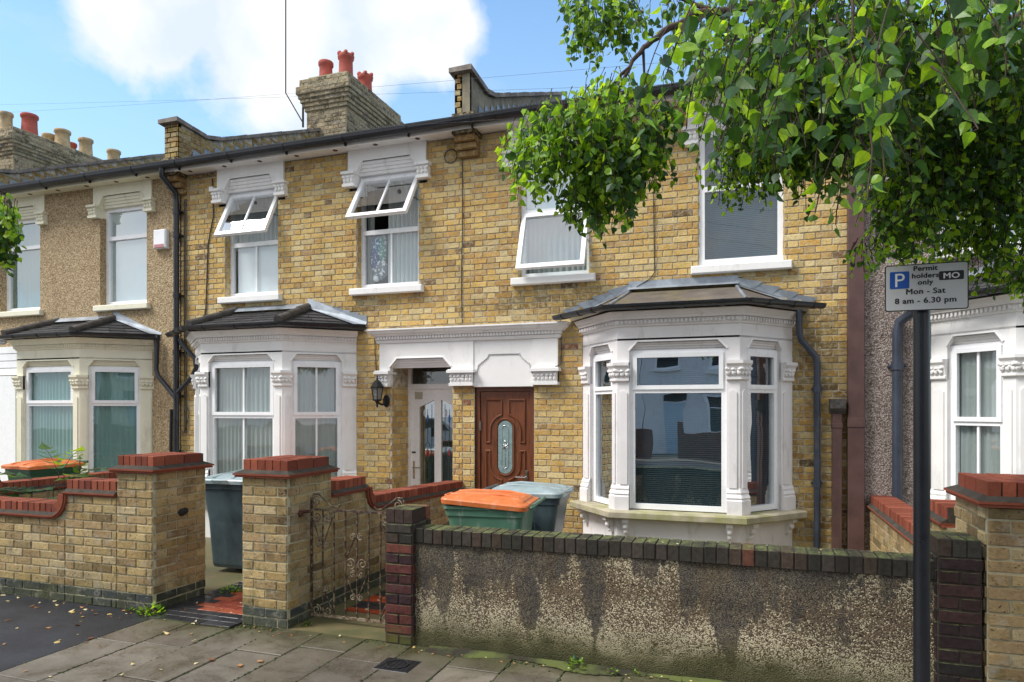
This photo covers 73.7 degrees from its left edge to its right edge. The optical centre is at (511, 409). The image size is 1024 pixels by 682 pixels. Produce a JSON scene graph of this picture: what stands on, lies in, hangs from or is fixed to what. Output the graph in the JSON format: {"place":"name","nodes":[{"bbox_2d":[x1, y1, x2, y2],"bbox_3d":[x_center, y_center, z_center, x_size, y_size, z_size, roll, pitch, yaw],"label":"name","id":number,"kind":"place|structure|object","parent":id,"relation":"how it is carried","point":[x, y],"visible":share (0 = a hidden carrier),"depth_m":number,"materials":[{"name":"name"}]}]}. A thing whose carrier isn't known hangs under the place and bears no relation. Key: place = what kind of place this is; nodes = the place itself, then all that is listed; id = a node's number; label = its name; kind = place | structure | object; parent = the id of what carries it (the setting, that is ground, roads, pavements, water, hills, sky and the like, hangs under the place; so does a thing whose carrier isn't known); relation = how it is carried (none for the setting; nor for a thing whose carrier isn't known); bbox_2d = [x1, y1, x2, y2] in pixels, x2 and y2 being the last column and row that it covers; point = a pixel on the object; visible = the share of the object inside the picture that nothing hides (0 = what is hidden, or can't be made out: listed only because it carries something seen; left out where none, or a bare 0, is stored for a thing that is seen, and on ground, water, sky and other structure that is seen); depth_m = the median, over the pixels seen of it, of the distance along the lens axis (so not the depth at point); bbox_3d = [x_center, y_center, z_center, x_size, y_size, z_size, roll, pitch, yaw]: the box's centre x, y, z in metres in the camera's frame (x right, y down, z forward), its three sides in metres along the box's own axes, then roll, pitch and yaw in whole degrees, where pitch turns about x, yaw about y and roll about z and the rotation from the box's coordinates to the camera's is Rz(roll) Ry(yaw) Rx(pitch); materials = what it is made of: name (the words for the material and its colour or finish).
{"place":"outdoors","nodes":[
{"label":"outdoors","id":0,"kind":"place"},
{"bbox_2d":[0,593,150,671],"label":"asphalt pavement","id":1,"kind":"structure","parent":0,"point":[31,637],"depth_m":5.54,"materials":[{"name":"grey asphalt"}]},
{"bbox_2d":[0,189,26,277],"bbox_3d":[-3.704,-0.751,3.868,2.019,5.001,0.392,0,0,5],"label":"street tree","id":2,"kind":"object","parent":1,"relation":"on","point":[10,237],"visible":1,"depth_m":3.82,"materials":[{"name":"green plant"}]},
{"bbox_2d":[140,616,242,629],"bbox_3d":[-2.091,1.751,7.335,0.930,0.018,3.690,0,0,19],"label":"path bed","id":3,"kind":"object","parent":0,"point":[197,624],"visible":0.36,"depth_m":5.55,"materials":[{"name":"concrete"}]},
{"bbox_2d":[141,581,242,627],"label":"tiled path","id":4,"kind":"structure","parent":0,"point":[214,608],"depth_m":5.89,"materials":[{"name":"tile"}]},
{"bbox_2d":[135,600,165,615],"bbox_3d":[-3.073,1.694,5.816,0.258,0.114,0.243,0,0,-21],"label":"weed","id":5,"kind":"object","parent":4,"relation":"on","point":[149,612],"visible":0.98,"depth_m":5.80,"materials":[{"name":"green plant"}]},
{"bbox_2d":[218,585,240,592],"bbox_3d":[-2.691,1.722,6.536,0.225,0.059,0.239,0,0,-10],"label":"weed","id":6,"kind":"object","parent":4,"relation":"on","point":[229,587],"visible":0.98,"depth_m":6.54,"materials":[{"name":"green plant"}]},
{"bbox_2d":[205,537,385,640],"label":"garden floor","id":7,"kind":"structure","parent":0,"point":[216,578],"depth_m":5.75,"materials":[{"name":"concrete"}]},
{"bbox_2d":[1,458,88,479],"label":"wheelie bin","id":8,"kind":"object","parent":7,"relation":"on","point":[36,468],"visible":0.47,"depth_m":8.99,"materials":[{"name":"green plastic"}]},
{"bbox_2d":[0,442,108,498],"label":"garden shrub","id":9,"kind":"object","parent":7,"relation":"on","point":[19,474],"visible":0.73,"depth_m":7.06,"materials":[{"name":"green plant"}]},
{"bbox_2d":[0,471,116,499],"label":"garden wall","id":10,"kind":"structure","parent":7,"relation":"on","point":[41,483],"depth_m":8.27,"materials":[{"name":"brick"}]},
{"bbox_2d":[0,452,213,610],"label":"garden wall","id":11,"kind":"structure","parent":7,"relation":"on","point":[132,535],"depth_m":6.12,"materials":[{"name":"brick"}]},
{"bbox_2d":[0,0,403,480],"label":"terraced house","id":12,"kind":"structure","parent":7,"relation":"on","point":[86,324],"depth_m":10.55,"materials":[{"name":"paint"}]},
{"bbox_2d":[7,219,39,310],"bbox_3d":[-8.150,-2.415,11.499,0.940,1.530,0.062,0,0,19],"label":"window","id":13,"kind":"structure","parent":12,"relation":"in","point":[25,222],"depth_m":11.58,"materials":[{"name":"white plastic"}]},
{"bbox_2d":[0,311,160,480],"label":"bay window","id":14,"kind":"structure","parent":12,"relation":"in","point":[94,394],"depth_m":10.35,"materials":[{"name":"beige paint"}]},
{"bbox_2d":[106,205,146,304],"bbox_3d":[-6.011,-2.415,10.762,0.955,1.530,0.062,0,0,19],"label":"window","id":15,"kind":"structure","parent":12,"relation":"in","point":[109,239],"depth_m":10.87,"materials":[{"name":"white plastic"}]},
{"bbox_2d":[154,229,168,249],"bbox_3d":[-5.321,-2.575,10.338,0.250,0.290,0.074,0,0,19],"label":"alarm box","id":16,"kind":"object","parent":12,"relation":"attached to","point":[161,238],"visible":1,"depth_m":10.30,"materials":[{"name":"white plastic"}]},
{"bbox_2d":[154,244,163,247],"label":"strobe window","id":17,"kind":"structure","parent":16,"relation":"in","point":[155,245],"depth_m":10.30,"materials":[{"name":"red plastic"}]},
{"bbox_2d":[3,83,687,104],"bbox_3d":[-4.062,-4.174,9.150,14.763,3.233,0.003,0,0,31],"label":"overhead wire","id":18,"kind":"object","parent":12,"relation":"attached to","point":[338,95],"visible":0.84,"depth_m":7.66,"materials":[{"name":"black plastic"}]},
{"bbox_2d":[3,57,720,112],"bbox_3d":[-4.041,-4.228,9.200,14.747,2.780,0.003,0,0,31],"label":"overhead wire","id":19,"kind":"object","parent":12,"relation":"attached to","point":[364,87],"visible":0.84,"depth_m":7.63,"materials":[{"name":"black plastic"}]},
{"bbox_2d":[205,469,242,568],"bbox_3d":[-2.934,1.212,7.509,0.658,1.077,0.862,0,0,19],"label":"wheelie bin","id":20,"kind":"object","parent":7,"relation":"on","point":[223,494],"visible":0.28,"depth_m":7.22,"materials":[{"name":"grey plastic"}]},
{"bbox_2d":[232,455,463,628],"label":"garden wall","id":21,"kind":"structure","parent":7,"relation":"on","point":[278,491],"depth_m":5.61,"materials":[{"name":"brick"}]},
{"bbox_2d":[159,117,570,537],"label":"terraced house","id":22,"kind":"structure","parent":7,"relation":"on","point":[319,294],"depth_m":9.26,"materials":[{"name":"brick"}]},
{"bbox_2d":[220,189,284,296],"bbox_3d":[-3.775,-2.415,9.831,0.920,1.530,0.368,0,0,19],"label":"window","id":23,"kind":"structure","parent":22,"relation":"in","point":[256,217],"depth_m":9.88,"materials":[{"name":"white plastic"}]},
{"bbox_2d":[165,298,367,537],"bbox_3d":[-3.558,0.100,9.367,3.369,3.300,0.999,0,0,19],"label":"bay window","id":24,"kind":"structure","parent":22,"relation":"in","point":[275,391],"depth_m":9.21,"materials":[{"name":"white paint"}]},
{"bbox_2d":[370,375,389,406],"bbox_3d":[-1.745,-0.235,9.026,0.173,0.430,0.284,0,0,49],"label":"wall lantern","id":25,"kind":"object","parent":22,"relation":"attached to","point":[377,387],"depth_m":8.96,"materials":[{"name":"black metal"}]},
{"bbox_2d":[352,171,423,287],"bbox_3d":[-1.687,-2.415,9.078,0.931,1.530,0.431,0,0,19],"label":"window","id":26,"kind":"structure","parent":22,"relation":"in","point":[396,194],"depth_m":9.14,"materials":[{"name":"white plastic"}]},
{"bbox_2d":[408,367,452,485],"bbox_3d":[-1.030,0.500,9.440,0.895,2.500,0.160,0,0,19],"label":"front door","id":27,"kind":"structure","parent":22,"relation":"in","point":[425,385],"depth_m":9.49,"materials":[{"name":"white plastic"}]},
{"bbox_2d":[192,105,726,138],"bbox_3d":[-1.345,-3.151,7.600,8.551,1.608,0.003,0,0,34],"label":"overhead wire","id":28,"kind":"object","parent":22,"relation":"attached to","point":[388,126],"visible":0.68,"depth_m":7.64,"materials":[{"name":"black plastic"}]},
{"bbox_2d":[441,489,545,529],"bbox_3d":[-0.163,1.234,5.999,0.849,1.032,0.636,0,0,13],"label":"wheelie bin","id":29,"kind":"object","parent":7,"relation":"on","point":[501,509],"visible":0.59,"depth_m":5.75,"materials":[{"name":"green plastic"}]},
{"bbox_2d":[483,481,573,532],"bbox_3d":[0.162,1.233,6.662,0.867,1.033,0.669,0,0,19],"label":"wheelie bin","id":30,"kind":"object","parent":7,"relation":"on","point":[549,513],"visible":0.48,"depth_m":6.37,"materials":[{"name":"grey plastic"}]},
{"bbox_2d":[449,63,864,550],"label":"terraced house","id":31,"kind":"structure","parent":7,"relation":"on","point":[711,386],"depth_m":7.53,"materials":[{"name":"brick"}]},
{"bbox_2d":[476,387,533,488],"bbox_3d":[-0.082,0.735,8.654,0.790,2.030,0.149,0,0,19],"label":"front door","id":32,"kind":"structure","parent":31,"relation":"in","point":[504,420],"depth_m":8.65,"materials":[{"name":"brown wood"}]},
{"bbox_2d":[521,154,588,276],"bbox_3d":[0.548,-2.415,8.504,0.900,1.530,0.062,0,0,19],"label":"window","id":33,"kind":"structure","parent":31,"relation":"in","point":[524,208],"depth_m":8.56,"materials":[{"name":"white plastic"}]},
{"bbox_2d":[552,275,826,546],"bbox_3d":[1.837,0.120,7.501,2.995,3.260,0.985,0,0,19],"label":"bay window","id":34,"kind":"structure","parent":31,"relation":"in","point":[646,407],"depth_m":7.40,"materials":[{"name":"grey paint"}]},
{"bbox_2d":[699,130,783,265],"bbox_3d":[2.590,-2.415,7.737,0.910,1.530,0.062,0,0,19],"label":"window","id":35,"kind":"structure","parent":31,"relation":"in","point":[779,256],"depth_m":7.80,"materials":[{"name":"white plastic"}]},
{"bbox_2d":[385,504,983,681],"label":"rendered wall","id":36,"kind":"structure","parent":7,"relation":"on","point":[733,611],"depth_m":4.45,"materials":[{"name":"concrete"}]},
{"bbox_2d":[310,493,404,623],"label":"iron gate","id":37,"kind":"structure","parent":36,"relation":"attached to","point":[357,596],"depth_m":5.55,"materials":[{"name":"black metal"}]},
{"bbox_2d":[865,39,1023,550],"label":"terraced house","id":38,"kind":"structure","parent":7,"relation":"on","point":[977,385],"depth_m":6.91,"materials":[{"name":"paint"}]},
{"bbox_2d":[930,261,1023,499],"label":"bay window","id":39,"kind":"structure","parent":38,"relation":"in","point":[977,351],"depth_m":6.67,"materials":[{"name":"white paint"}]},
{"bbox_2d":[866,472,1023,681],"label":"garden wall","id":40,"kind":"structure","parent":7,"relation":"on","point":[987,509],"depth_m":3.85,"materials":[{"name":"brick"}]},
{"bbox_2d":[0,619,683,681],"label":"paving slabs","id":41,"kind":"structure","parent":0,"point":[361,660],"depth_m":4.73,"materials":[{"name":"grey stone"}]},
{"bbox_2d":[17,623,670,681],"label":"moss","id":42,"kind":"object","parent":41,"relation":"on","point":[508,665],"visible":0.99,"depth_m":4.75,"materials":[{"name":"green plant"}]},
{"bbox_2d":[372,657,420,673],"bbox_3d":[-0.783,1.743,4.660,0.260,0.015,0.220,0,0,19],"label":"utility cover","id":43,"kind":"object","parent":41,"relation":"on","point":[397,665],"visible":1,"depth_m":4.65,"materials":[{"name":"metal"}]},
{"bbox_2d":[0,531,822,680],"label":"fallen leaves","id":44,"kind":"object","parent":41,"relation":"on","point":[195,639],"visible":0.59,"depth_m":5.30,"materials":[{"name":"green plant"}]},
{"bbox_2d":[425,645,729,681],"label":"soil strip","id":45,"kind":"object","parent":41,"relation":"on","point":[562,665],"visible":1,"depth_m":4.65,"materials":[{"name":"brown soil"}]},
{"bbox_2d":[567,654,584,669],"bbox_3d":[0.432,1.704,4.587,0.140,0.094,0.149,0,0,19],"label":"weed","id":46,"kind":"object","parent":45,"relation":"on","point":[573,659],"visible":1,"depth_m":4.61,"materials":[{"name":"green plant"}]},
{"bbox_2d":[494,0,1023,313],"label":"birch tree","id":47,"kind":"object","parent":41,"relation":"on","point":[880,89],"visible":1,"depth_m":2.82,"materials":[{"name":"green plant"}]},
{"bbox_2d":[885,261,968,681],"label":"parking sign","id":48,"kind":"object","parent":41,"relation":"on","point":[920,291],"visible":1,"depth_m":3.44,"materials":[{"name":"black"}]},
{"bbox_2d":[346,589,385,614],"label":"tiled path","id":49,"kind":"structure","parent":0,"point":[374,606],"depth_m":6.04,"materials":[{"name":"tile"}]},
{"bbox_2d":[0,0,1023,159],"label":"sky","id":50,"kind":"structure","parent":0,"point":[68,54],"materials":[{"name":"blue"}]},
{"label":"ground","id":51,"kind":"structure","parent":0,"visible":0},
{"bbox_2d":[0,110,164,184],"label":"terraced house","id":52,"kind":"structure","parent":51,"relation":"on","point":[27,153],"depth_m":16.29,"materials":[{"name":"paint"}]}
]}

